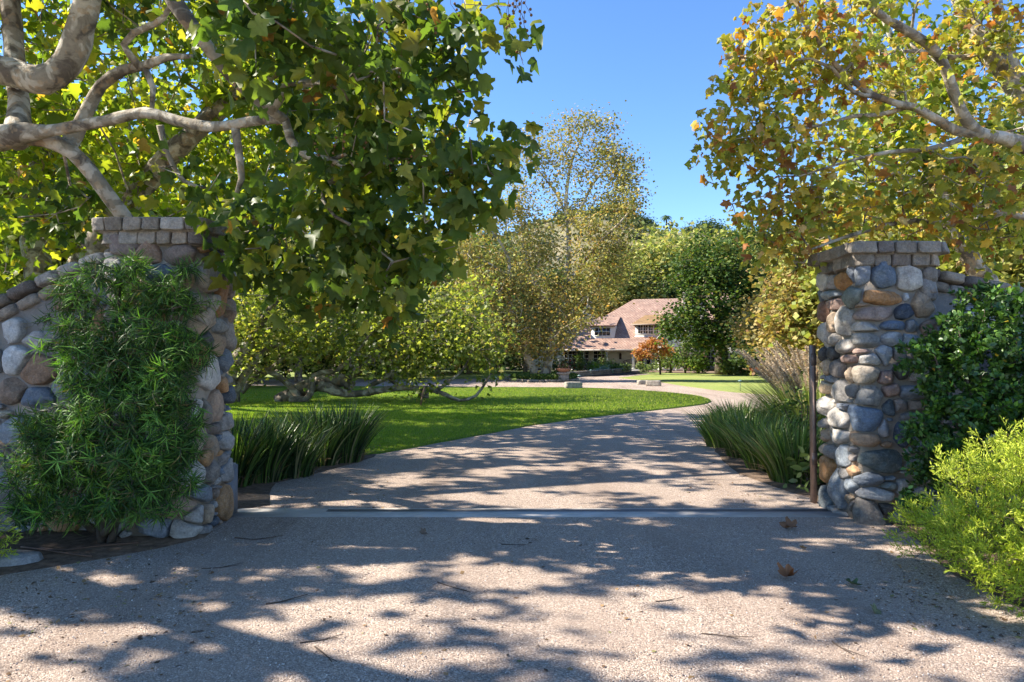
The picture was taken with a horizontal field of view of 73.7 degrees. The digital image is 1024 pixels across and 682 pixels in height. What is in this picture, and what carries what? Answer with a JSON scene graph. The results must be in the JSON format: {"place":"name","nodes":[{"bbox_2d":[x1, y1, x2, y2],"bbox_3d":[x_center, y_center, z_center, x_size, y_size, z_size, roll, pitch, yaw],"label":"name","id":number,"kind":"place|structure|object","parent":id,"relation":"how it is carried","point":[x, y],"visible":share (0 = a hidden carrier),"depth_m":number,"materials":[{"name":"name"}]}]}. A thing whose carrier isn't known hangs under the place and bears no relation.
{"place":"outdoors","nodes":[
{"label":"outdoors","id":0,"kind":"place"},
{"bbox_2d":[0,530,212,574],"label":"wall bed","id":1,"kind":"object","parent":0,"point":[53,539],"visible":0.39,"depth_m":5.73,"materials":[{"name":"soil"}]},
{"bbox_2d":[0,509,23,559],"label":"golden juniper","id":2,"kind":"object","parent":1,"relation":"on","point":[8,538],"visible":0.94,"depth_m":5.13,"materials":[{"name":"green plant"}]},
{"bbox_2d":[0,549,43,566],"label":"paving stone","id":3,"kind":"object","parent":1,"relation":"on","point":[23,557],"visible":0.84,"depth_m":5.24,"materials":[{"name":"grey stone"}]},
{"bbox_2d":[0,248,109,531],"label":"stone wing wall","id":4,"kind":"structure","parent":1,"relation":"on","point":[24,378],"depth_m":6.22,"materials":[{"name":"grey stone"}]},
{"bbox_2d":[21,546,92,556],"bbox_3d":[-3.693,1.703,5.520,0.795,0.016,0.024,0,-1,20],"label":"irrigation pipe","id":5,"kind":"object","parent":1,"relation":"on","point":[55,551],"visible":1,"depth_m":5.51,"materials":[{"name":"paint"}]},
{"bbox_2d":[39,542,138,550],"bbox_3d":[-3.516,1.706,5.651,0.748,0.016,0.125,0,-1,-12],"label":"irrigation pipe","id":6,"kind":"object","parent":1,"relation":"on","point":[90,546],"visible":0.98,"depth_m":5.65,"materials":[{"name":"paint"}]},
{"bbox_2d":[0,245,231,543],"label":"narrow leaved shrub","id":7,"kind":"object","parent":1,"relation":"on","point":[91,446],"visible":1,"depth_m":5.50,"materials":[{"name":"green plant"}]},
{"bbox_2d":[238,454,375,507],"bbox_3d":[-8.456,1.784,8.586,12.898,0.010,4.251,0,-1,-5],"label":"bed","id":8,"kind":"object","parent":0,"point":[254,495],"visible":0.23,"depth_m":7.95,"materials":[{"name":"soil"}]},
{"bbox_2d":[230,409,296,487],"bbox_3d":[-3.455,1.306,8.402,1.889,0.962,1.693,0,-1,0],"label":"iris clump","id":9,"kind":"object","parent":8,"relation":"on","point":[248,463],"visible":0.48,"depth_m":8.28,"materials":[{"name":"green plant"}]},
{"bbox_2d":[232,406,338,483],"bbox_3d":[-3.157,1.312,8.774,1.972,0.965,1.623,0,-1,0],"label":"iris clump","id":10,"kind":"object","parent":8,"relation":"on","point":[271,464],"visible":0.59,"depth_m":8.56,"materials":[{"name":"green plant"}]},
{"bbox_2d":[241,416,345,478],"bbox_3d":[-2.936,1.407,9.181,1.526,0.795,1.488,-1,-2,33],"label":"iris clump","id":11,"kind":"object","parent":8,"relation":"on","point":[308,459],"visible":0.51,"depth_m":8.97,"materials":[{"name":"green plant"}]},
{"bbox_2d":[251,403,342,438],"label":"iris clump","id":12,"kind":"object","parent":8,"relation":"on","point":[296,413],"visible":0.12,"depth_m":11.04,"materials":[{"name":"green plant"}]},
{"bbox_2d":[265,399,375,466],"bbox_3d":[-2.846,1.339,10.058,1.710,0.968,1.567,0,-1,-19],"label":"iris clump","id":13,"kind":"object","parent":8,"relation":"on","point":[329,456],"visible":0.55,"depth_m":9.85,"materials":[{"name":"green plant"}]},
{"bbox_2d":[282,399,398,462],"bbox_3d":[-2.563,1.323,10.344,1.748,1.014,1.812,1,-2,-44],"label":"iris clump","id":14,"kind":"object","parent":8,"relation":"on","point":[354,449],"visible":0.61,"depth_m":10.19,"materials":[{"name":"green plant"}]},
{"bbox_2d":[236,370,571,378],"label":"side lawn","id":15,"kind":"structure","parent":0,"point":[462,375],"depth_m":55.36,"materials":[{"name":"green plant"}]},
{"bbox_2d":[264,351,316,376],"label":"hedge shrub","id":16,"kind":"object","parent":15,"relation":"on","point":[283,369],"visible":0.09,"depth_m":50.75,"materials":[{"name":"green plant"}]},
{"bbox_2d":[302,350,341,376],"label":"hedge shrub","id":17,"kind":"object","parent":15,"relation":"on","point":[322,363],"visible":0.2,"depth_m":51.79,"materials":[{"name":"green plant"}]},
{"bbox_2d":[325,348,384,375],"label":"hedge shrub","id":18,"kind":"object","parent":15,"relation":"on","point":[343,370],"visible":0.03,"depth_m":52.59,"materials":[{"name":"green plant"}]},
{"bbox_2d":[304,235,423,371],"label":"broadleaf tree","id":19,"kind":"object","parent":15,"relation":"on","point":[328,355],"depth_m":45.80,"materials":[{"name":"green plant"}]},
{"bbox_2d":[325,212,465,377],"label":"broadleaf tree","id":20,"kind":"object","parent":15,"relation":"on","point":[439,242],"visible":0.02,"depth_m":47.04,"materials":[{"name":"green plant"}]},
{"bbox_2d":[404,242,504,376],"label":"broadleaf tree","id":21,"kind":"object","parent":15,"relation":"on","point":[459,360],"visible":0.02,"depth_m":51.70,"materials":[{"name":"green plant"}]},
{"bbox_2d":[433,220,532,373],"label":"broadleaf tree","id":22,"kind":"object","parent":15,"relation":"on","point":[520,297],"visible":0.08,"depth_m":58.81,"materials":[{"name":"green plant"}]},
{"bbox_2d":[474,249,543,372],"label":"broadleaf tree","id":23,"kind":"object","parent":15,"relation":"on","point":[525,268],"depth_m":65.80,"materials":[{"name":"green plant"}]},
{"bbox_2d":[504,349,533,370],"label":"hedge shrub","id":24,"kind":"object","parent":15,"relation":"on","point":[516,360],"visible":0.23,"depth_m":73.52,"materials":[{"name":"green plant"}]},
{"bbox_2d":[491,273,576,371],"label":"broadleaf tree","id":25,"kind":"object","parent":15,"relation":"on","point":[525,367],"visible":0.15,"depth_m":62.70,"materials":[{"name":"green plant"}]},
{"bbox_2d":[577,358,602,370],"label":"border shrub","id":26,"kind":"object","parent":15,"relation":"on","point":[589,363],"visible":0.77,"depth_m":65.62,"materials":[{"name":"green plant"}]},
{"bbox_2d":[240,365,585,370],"bbox_3d":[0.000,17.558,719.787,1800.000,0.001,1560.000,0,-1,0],"label":"ground","id":27,"kind":"structure","parent":0,"point":[455,368],"depth_m":81.74,"materials":[{"name":"green plant"}]},
{"bbox_2d":[91,217,236,538],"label":"stone gate pillar","id":28,"kind":"structure","parent":27,"relation":"on","point":[165,242],"depth_m":6.09,"materials":[{"name":"grey stone"}]},
{"bbox_2d":[467,232,546,364],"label":"broadleaf tree","id":29,"kind":"object","parent":27,"relation":"on","point":[489,242],"depth_m":81.82,"materials":[{"name":"green plant"}]},
{"bbox_2d":[533,257,597,318],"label":"broadleaf tree","id":30,"kind":"object","parent":27,"relation":"on","point":[556,270],"visible":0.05,"depth_m":92.30,"materials":[{"name":"green plant"}]},
{"bbox_2d":[564,281,625,319],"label":"broadleaf tree","id":31,"kind":"object","parent":27,"relation":"on","point":[611,304],"visible":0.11,"depth_m":85.67,"materials":[{"name":"green plant"}]},
{"bbox_2d":[574,231,671,315],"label":"broadleaf tree","id":32,"kind":"object","parent":27,"relation":"on","point":[638,279],"visible":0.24,"depth_m":88.61,"materials":[{"name":"green plant"}]},
{"bbox_2d":[532,296,740,370],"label":"country house","id":33,"kind":"structure","parent":27,"relation":"on","point":[628,325],"depth_m":77.54,"materials":[{"name":"paint"}]},
{"bbox_2d":[564,351,575,362],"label":"window","id":34,"kind":"structure","parent":33,"relation":"in","point":[570,353],"depth_m":78.91,"materials":[{"name":"glass"}]},
{"bbox_2d":[593,351,605,362],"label":"window","id":35,"kind":"structure","parent":33,"relation":"in","point":[596,354],"depth_m":78.03,"materials":[{"name":"glass"}]},
{"bbox_2d":[590,232,685,301],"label":"broadleaf tree","id":36,"kind":"object","parent":27,"relation":"on","point":[652,263],"visible":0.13,"depth_m":93.69,"materials":[{"name":"green plant"}]},
{"bbox_2d":[632,361,657,371],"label":"border shrub","id":37,"kind":"object","parent":27,"relation":"on","point":[646,368],"visible":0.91,"depth_m":67.92,"materials":[{"name":"green plant"}]},
{"bbox_2d":[625,220,697,262],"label":"broadleaf tree","id":38,"kind":"object","parent":27,"relation":"on","point":[652,233],"visible":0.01,"depth_m":110.19,"materials":[{"name":"green plant"}]},
{"bbox_2d":[639,217,696,297],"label":"broadleaf tree","id":39,"kind":"object","parent":27,"relation":"on","point":[669,242],"visible":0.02,"depth_m":98.36,"materials":[{"name":"green plant"}]},
{"bbox_2d":[641,217,756,298],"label":"broadleaf tree","id":40,"kind":"object","parent":27,"relation":"on","point":[684,236],"visible":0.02,"depth_m":95.49,"materials":[{"name":"green plant"}]},
{"bbox_2d":[655,234,753,298],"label":"broadleaf tree","id":41,"kind":"object","parent":27,"relation":"on","point":[668,265],"visible":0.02,"depth_m":90.94,"materials":[{"name":"green plant"}]},
{"bbox_2d":[675,209,794,290],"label":"broadleaf tree","id":42,"kind":"object","parent":27,"relation":"on","point":[728,225],"depth_m":91.13,"materials":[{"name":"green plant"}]},
{"bbox_2d":[807,241,949,524],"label":"stone gate pillar","id":43,"kind":"structure","parent":27,"relation":"on","point":[876,303],"depth_m":6.53,"materials":[{"name":"grey stone"}]},
{"bbox_2d":[930,269,1023,512],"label":"stone wing wall","id":44,"kind":"structure","parent":27,"relation":"on","point":[947,281],"depth_m":6.87,"materials":[{"name":"grey stone"}]},
{"bbox_2d":[225,386,710,454],"bbox_3d":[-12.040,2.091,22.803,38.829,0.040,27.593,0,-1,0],"label":"lawn","id":45,"kind":"structure","parent":0,"point":[457,410],"depth_m":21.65,"materials":[{"name":"green plant"}]},
{"bbox_2d":[0,115,158,293],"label":"broadleaf tree","id":46,"kind":"object","parent":45,"relation":"on","point":[8,245],"visible":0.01,"depth_m":25.29,"materials":[{"name":"green plant"}]},
{"bbox_2d":[0,182,168,289],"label":"broadleaf tree","id":47,"kind":"object","parent":45,"relation":"on","point":[56,249],"visible":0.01,"depth_m":27.21,"materials":[{"name":"green plant"}]},
{"bbox_2d":[18,126,240,266],"bbox_3d":[-18.130,-4.101,32.097,11.494,12.824,11.368,0,-1,12],"label":"broadleaf tree","id":48,"kind":"object","parent":45,"relation":"on","point":[152,212],"visible":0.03,"depth_m":30.59,"materials":[{"name":"green plant"}]},
{"bbox_2d":[0,0,426,245],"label":"sycamore tree","id":49,"kind":"object","parent":45,"relation":"on","point":[256,144],"visible":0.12,"depth_m":16.98,"materials":[{"name":"green plant"}]},
{"bbox_2d":[163,172,324,360],"bbox_3d":[-15.796,-3.672,36.202,11.428,12.149,11.555,0,-1,-11],"label":"broadleaf tree","id":50,"kind":"object","parent":45,"relation":"on","point":[237,329],"visible":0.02,"depth_m":35.24,"materials":[{"name":"green plant"}]},
{"bbox_2d":[0,0,501,325],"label":"sycamore tree","id":51,"kind":"object","parent":45,"relation":"on","point":[132,190],"visible":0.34,"depth_m":13.02,"materials":[{"name":"green plant"}]},
{"bbox_2d":[0,0,544,350],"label":"sycamore tree","id":52,"kind":"object","parent":45,"relation":"on","point":[347,229],"visible":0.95,"depth_m":5.56,"materials":[{"name":"green plant"}]},
{"bbox_2d":[237,226,358,381],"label":"broadleaf tree","id":53,"kind":"object","parent":45,"relation":"on","point":[297,376],"visible":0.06,"depth_m":40.54,"materials":[{"name":"green plant"}]},
{"bbox_2d":[227,252,525,403],"bbox_3d":[-5.370,-0.640,24.609,11.724,5.979,7.679,0,-1,0],"label":"fallen sycamore tree","id":54,"kind":"object","parent":45,"relation":"on","point":[420,339],"visible":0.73,"depth_m":23.07,"materials":[{"name":"green plant"}]},
{"bbox_2d":[564,382,582,387],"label":"stone block","id":55,"kind":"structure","parent":45,"relation":"on","point":[572,384],"depth_m":33.34,"materials":[{"name":"beige stone"}]},
{"bbox_2d":[0,374,1023,681],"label":"driveway","id":56,"kind":"structure","parent":0,"point":[656,458],"depth_m":4.69,"materials":[{"name":"grey gravel"}]},
{"bbox_2d":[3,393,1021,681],"bbox_3d":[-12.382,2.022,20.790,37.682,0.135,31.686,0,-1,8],"label":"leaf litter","id":57,"kind":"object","parent":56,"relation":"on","point":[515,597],"visible":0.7,"depth_m":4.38,"materials":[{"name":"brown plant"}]},
{"bbox_2d":[232,508,849,516],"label":"gate track","id":58,"kind":"structure","parent":56,"relation":"on","point":[534,512],"depth_m":6.93,"materials":[{"name":"grey metal"}]},
{"bbox_2d":[225,463,237,513],"bbox_3d":[-2.880,1.495,6.869,0.160,0.515,0.200,0,-1,0],"label":"timber bollard","id":59,"kind":"object","parent":58,"relation":"on","point":[233,484],"visible":0.14,"depth_m":6.91,"materials":[{"name":"brown wood"}]},
{"bbox_2d":[508,377,578,381],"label":"stone edging","id":60,"kind":"object","parent":56,"relation":"on","point":[531,380],"visible":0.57,"depth_m":42.23,"materials":[{"name":"grey stone"}]},
{"bbox_2d":[510,372,577,379],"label":"ground cover","id":61,"kind":"object","parent":60,"relation":"on","point":[542,376],"visible":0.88,"depth_m":42.91,"materials":[{"name":"green plant"}]},
{"bbox_2d":[439,99,659,373],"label":"tall sycamore tree","id":62,"kind":"object","parent":56,"relation":"on","point":[560,326],"visible":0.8,"depth_m":43.82,"materials":[{"name":"green plant"}]},
{"bbox_2d":[556,363,570,381],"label":"flower urn","id":63,"kind":"object","parent":56,"relation":"on","point":[563,372],"visible":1,"depth_m":42.25,"materials":[{"name":"stone"}]},
{"bbox_2d":[646,380,660,385],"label":"stone block","id":64,"kind":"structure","parent":56,"relation":"on","point":[653,382],"depth_m":36.32,"materials":[{"name":"beige stone"}]},
{"bbox_2d":[777,562,797,576],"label":"fallen leaf","id":65,"kind":"object","parent":56,"relation":"on","point":[787,570],"visible":1,"depth_m":4.92,"materials":[{"name":"brown plant"}]},
{"bbox_2d":[779,516,796,527],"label":"fallen leaf","id":66,"kind":"object","parent":56,"relation":"on","point":[788,523],"visible":1,"depth_m":6.33,"materials":[{"name":"brown plant"}]},
{"bbox_2d":[809,345,817,503],"bbox_3d":[3.280,0.905,7.452,0.058,1.720,0.100,0,-1,0],"label":"gate end post","id":67,"kind":"object","parent":56,"relation":"on","point":[812,415],"visible":1,"depth_m":7.42,"materials":[{"name":"metal"}]},
{"bbox_2d":[898,77,1023,287],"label":"broadleaf tree","id":68,"kind":"object","parent":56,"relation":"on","point":[1010,280],"visible":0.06,"depth_m":24.64,"materials":[{"name":"green plant"}]},
{"bbox_2d":[0,0,1023,237],"label":"sky","id":69,"kind":"structure","parent":0,"point":[659,57],"materials":[{"name":"blue"}]},
{"bbox_2d":[292,219,782,364],"bbox_3d":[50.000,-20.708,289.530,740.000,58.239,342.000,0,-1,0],"label":"hill","id":70,"kind":"structure","parent":0,"point":[572,238],"depth_m":212.56,"materials":[{"name":"green plant"}]},
{"bbox_2d":[450,209,793,364],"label":"hillside scrub","id":71,"kind":"object","parent":70,"relation":"on","point":[612,223],"visible":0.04,"depth_m":224.69,"materials":[{"name":"green plant"}]},
{"bbox_2d":[680,215,732,234],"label":"tree","id":72,"kind":"object","parent":70,"relation":"on","point":[718,226],"visible":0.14,"depth_m":255.68,"materials":[{"name":"green plant"}]},
{"bbox_2d":[580,371,648,376],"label":"walkway","id":73,"kind":"structure","parent":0,"point":[629,373],"depth_m":59.04,"materials":[{"name":"concrete"}]},
{"bbox_2d":[570,368,631,376],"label":"garden wall","id":74,"kind":"structure","parent":73,"relation":"on","point":[595,372],"depth_m":57.89,"materials":[{"name":"grey stone"}]},
{"bbox_2d":[620,372,821,394],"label":"lawn","id":75,"kind":"structure","parent":0,"point":[711,381],"depth_m":44.00,"materials":[{"name":"green plant"}]},
{"bbox_2d":[630,336,675,374],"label":"maple tree","id":76,"kind":"object","parent":75,"relation":"on","point":[649,344],"visible":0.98,"depth_m":58.06,"materials":[{"name":"orange plant"}]},
{"bbox_2d":[652,342,689,372],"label":"house shrub","id":77,"kind":"object","parent":75,"relation":"on","point":[664,360],"visible":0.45,"depth_m":63.69,"materials":[{"name":"green plant"}]},
{"bbox_2d":[664,334,703,372],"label":"house shrub","id":78,"kind":"object","parent":75,"relation":"on","point":[684,359],"visible":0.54,"depth_m":61.72,"materials":[{"name":"green plant"}]},
{"bbox_2d":[683,353,712,373],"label":"house shrub","id":79,"kind":"object","parent":75,"relation":"on","point":[698,367],"visible":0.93,"depth_m":60.64,"materials":[{"name":"green plant"}]},
{"bbox_2d":[647,216,783,374],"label":"oak tree","id":80,"kind":"object","parent":75,"relation":"on","point":[717,276],"visible":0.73,"depth_m":56.12,"materials":[{"name":"green plant"}]},
{"bbox_2d":[715,351,756,374],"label":"house shrub","id":81,"kind":"object","parent":75,"relation":"on","point":[731,367],"visible":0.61,"depth_m":56.50,"materials":[{"name":"green plant"}]},
{"bbox_2d":[723,257,780,355],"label":"broadleaf tree","id":82,"kind":"object","parent":75,"relation":"on","point":[761,270],"visible":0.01,"depth_m":61.68,"materials":[{"name":"green plant"}]},
{"bbox_2d":[728,346,782,374],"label":"hedge shrub","id":83,"kind":"object","parent":75,"relation":"on","point":[741,359],"visible":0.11,"depth_m":49.86,"materials":[{"name":"green plant"}]},
{"bbox_2d":[720,273,820,371],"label":"broadleaf tree","id":84,"kind":"object","parent":75,"relation":"on","point":[739,335],"visible":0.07,"depth_m":41.66,"materials":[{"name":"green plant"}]},
{"bbox_2d":[737,254,823,374],"bbox_3d":[15.895,-1.669,36.196,7.586,8.142,7.314,0,-1,3],"label":"broadleaf tree","id":85,"kind":"object","parent":75,"relation":"on","point":[774,332],"visible":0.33,"depth_m":35.15,"materials":[{"name":"yellow plant"}]},
{"bbox_2d":[738,153,924,364],"bbox_3d":[17.060,-3.721,33.996,10.615,12.149,10.733,0,-1,-21],"label":"broadleaf tree","id":86,"kind":"object","parent":75,"relation":"on","point":[806,285],"visible":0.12,"depth_m":33.67,"materials":[{"name":"yellow plant"}]},
{"bbox_2d":[798,197,999,341],"bbox_3d":[17.947,-2.542,30.348,9.178,9.658,8.963,1,-1,-22],"label":"broadleaf tree","id":87,"kind":"object","parent":75,"relation":"on","point":[813,320],"visible":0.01,"depth_m":30.45,"materials":[{"name":"yellow plant"}]},
{"bbox_2d":[861,118,1023,286],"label":"broadleaf tree","id":88,"kind":"object","parent":75,"relation":"on","point":[959,269],"visible":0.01,"depth_m":25.43,"materials":[{"name":"green plant"}]},
{"bbox_2d":[649,370,822,373],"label":"house bed","id":89,"kind":"object","parent":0,"point":[682,371],"visible":0.05,"depth_m":69.10,"materials":[{"name":"soil"}]},
{"bbox_2d":[715,408,825,500],"bbox_3d":[12.337,1.911,14.332,18.508,0.010,15.662,0,-1,0],"label":"bed","id":90,"kind":"object","parent":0,"point":[738,465],"visible":0.15,"depth_m":9.08,"materials":[{"name":"soil"}]},
{"bbox_2d":[674,403,765,447],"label":"iris clump","id":91,"kind":"object","parent":90,"relation":"on","point":[709,440],"visible":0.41,"depth_m":11.98,"materials":[{"name":"green plant"}]},
{"bbox_2d":[703,398,764,416],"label":"iris clump","id":92,"kind":"object","parent":90,"relation":"on","point":[728,408],"visible":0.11,"depth_m":14.01,"materials":[{"name":"green plant"}]},
{"bbox_2d":[695,405,799,458],"bbox_3d":[3.814,1.397,10.808,1.736,0.886,1.777,1,-1,-32],"label":"iris clump","id":93,"kind":"object","parent":90,"relation":"on","point":[728,449],"visible":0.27,"depth_m":10.76,"materials":[{"name":"green plant"}]},
{"bbox_2d":[720,399,794,423],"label":"iris clump","id":94,"kind":"object","parent":90,"relation":"on","point":[745,408],"visible":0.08,"depth_m":12.24,"materials":[{"name":"green plant"}]},
{"bbox_2d":[709,409,823,471],"bbox_3d":[3.653,1.384,9.688,1.741,0.862,1.667,0,-1,0],"label":"iris clump","id":95,"kind":"object","parent":90,"relation":"on","point":[751,461],"visible":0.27,"depth_m":9.60,"materials":[{"name":"green plant"}]},
{"bbox_2d":[732,415,825,484],"bbox_3d":[3.604,1.378,8.798,1.691,0.834,1.796,0,-1,0],"label":"iris clump","id":96,"kind":"object","parent":90,"relation":"on","point":[774,466],"visible":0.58,"depth_m":8.57,"materials":[{"name":"green plant"}]},
{"bbox_2d":[767,385,825,450],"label":"border shrub","id":97,"kind":"object","parent":90,"relation":"on","point":[800,404],"visible":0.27,"depth_m":10.16,"materials":[{"name":"green plant"}]},
{"bbox_2d":[773,441,821,491],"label":"border shrub","id":98,"kind":"object","parent":90,"relation":"on","point":[803,466],"visible":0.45,"depth_m":8.18,"materials":[{"name":"green plant"}]},
{"bbox_2d":[684,0,1023,279],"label":"sycamore tree","id":99,"kind":"object","parent":90,"relation":"on","point":[1000,59],"visible":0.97,"depth_m":7.12,"materials":[{"name":"yellow plant"}]},
{"bbox_2d":[819,0,1023,280],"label":"sycamore tree","id":100,"kind":"object","parent":90,"relation":"on","point":[976,269],"visible":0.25,"depth_m":13.40,"materials":[{"name":"yellow plant"}]},
{"bbox_2d":[724,345,824,436],"bbox_3d":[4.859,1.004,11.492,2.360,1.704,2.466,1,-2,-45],"label":"plume grass","id":101,"kind":"object","parent":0,"point":[779,369],"depth_m":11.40,"materials":[{"name":"beige plant"}]},
{"bbox_2d":[741,341,822,399],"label":"plume grass","id":102,"kind":"object","parent":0,"point":[786,358],"depth_m":13.31,"materials":[{"name":"beige plant"}]},
{"bbox_2d":[890,514,1023,607],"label":"shrub bed","id":103,"kind":"object","parent":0,"point":[955,573],"visible":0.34,"depth_m":5.20,"materials":[{"name":"soil"}]},
{"bbox_2d":[881,414,1023,619],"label":"golden juniper","id":104,"kind":"object","parent":103,"relation":"on","point":[973,530],"visible":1,"depth_m":4.77,"materials":[{"name":"green plant"}]},
{"bbox_2d":[893,278,1023,535],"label":"glossy hedge shrub","id":105,"kind":"object","parent":103,"relation":"on","point":[966,346],"visible":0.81,"depth_m":5.91,"materials":[{"name":"green plant"}]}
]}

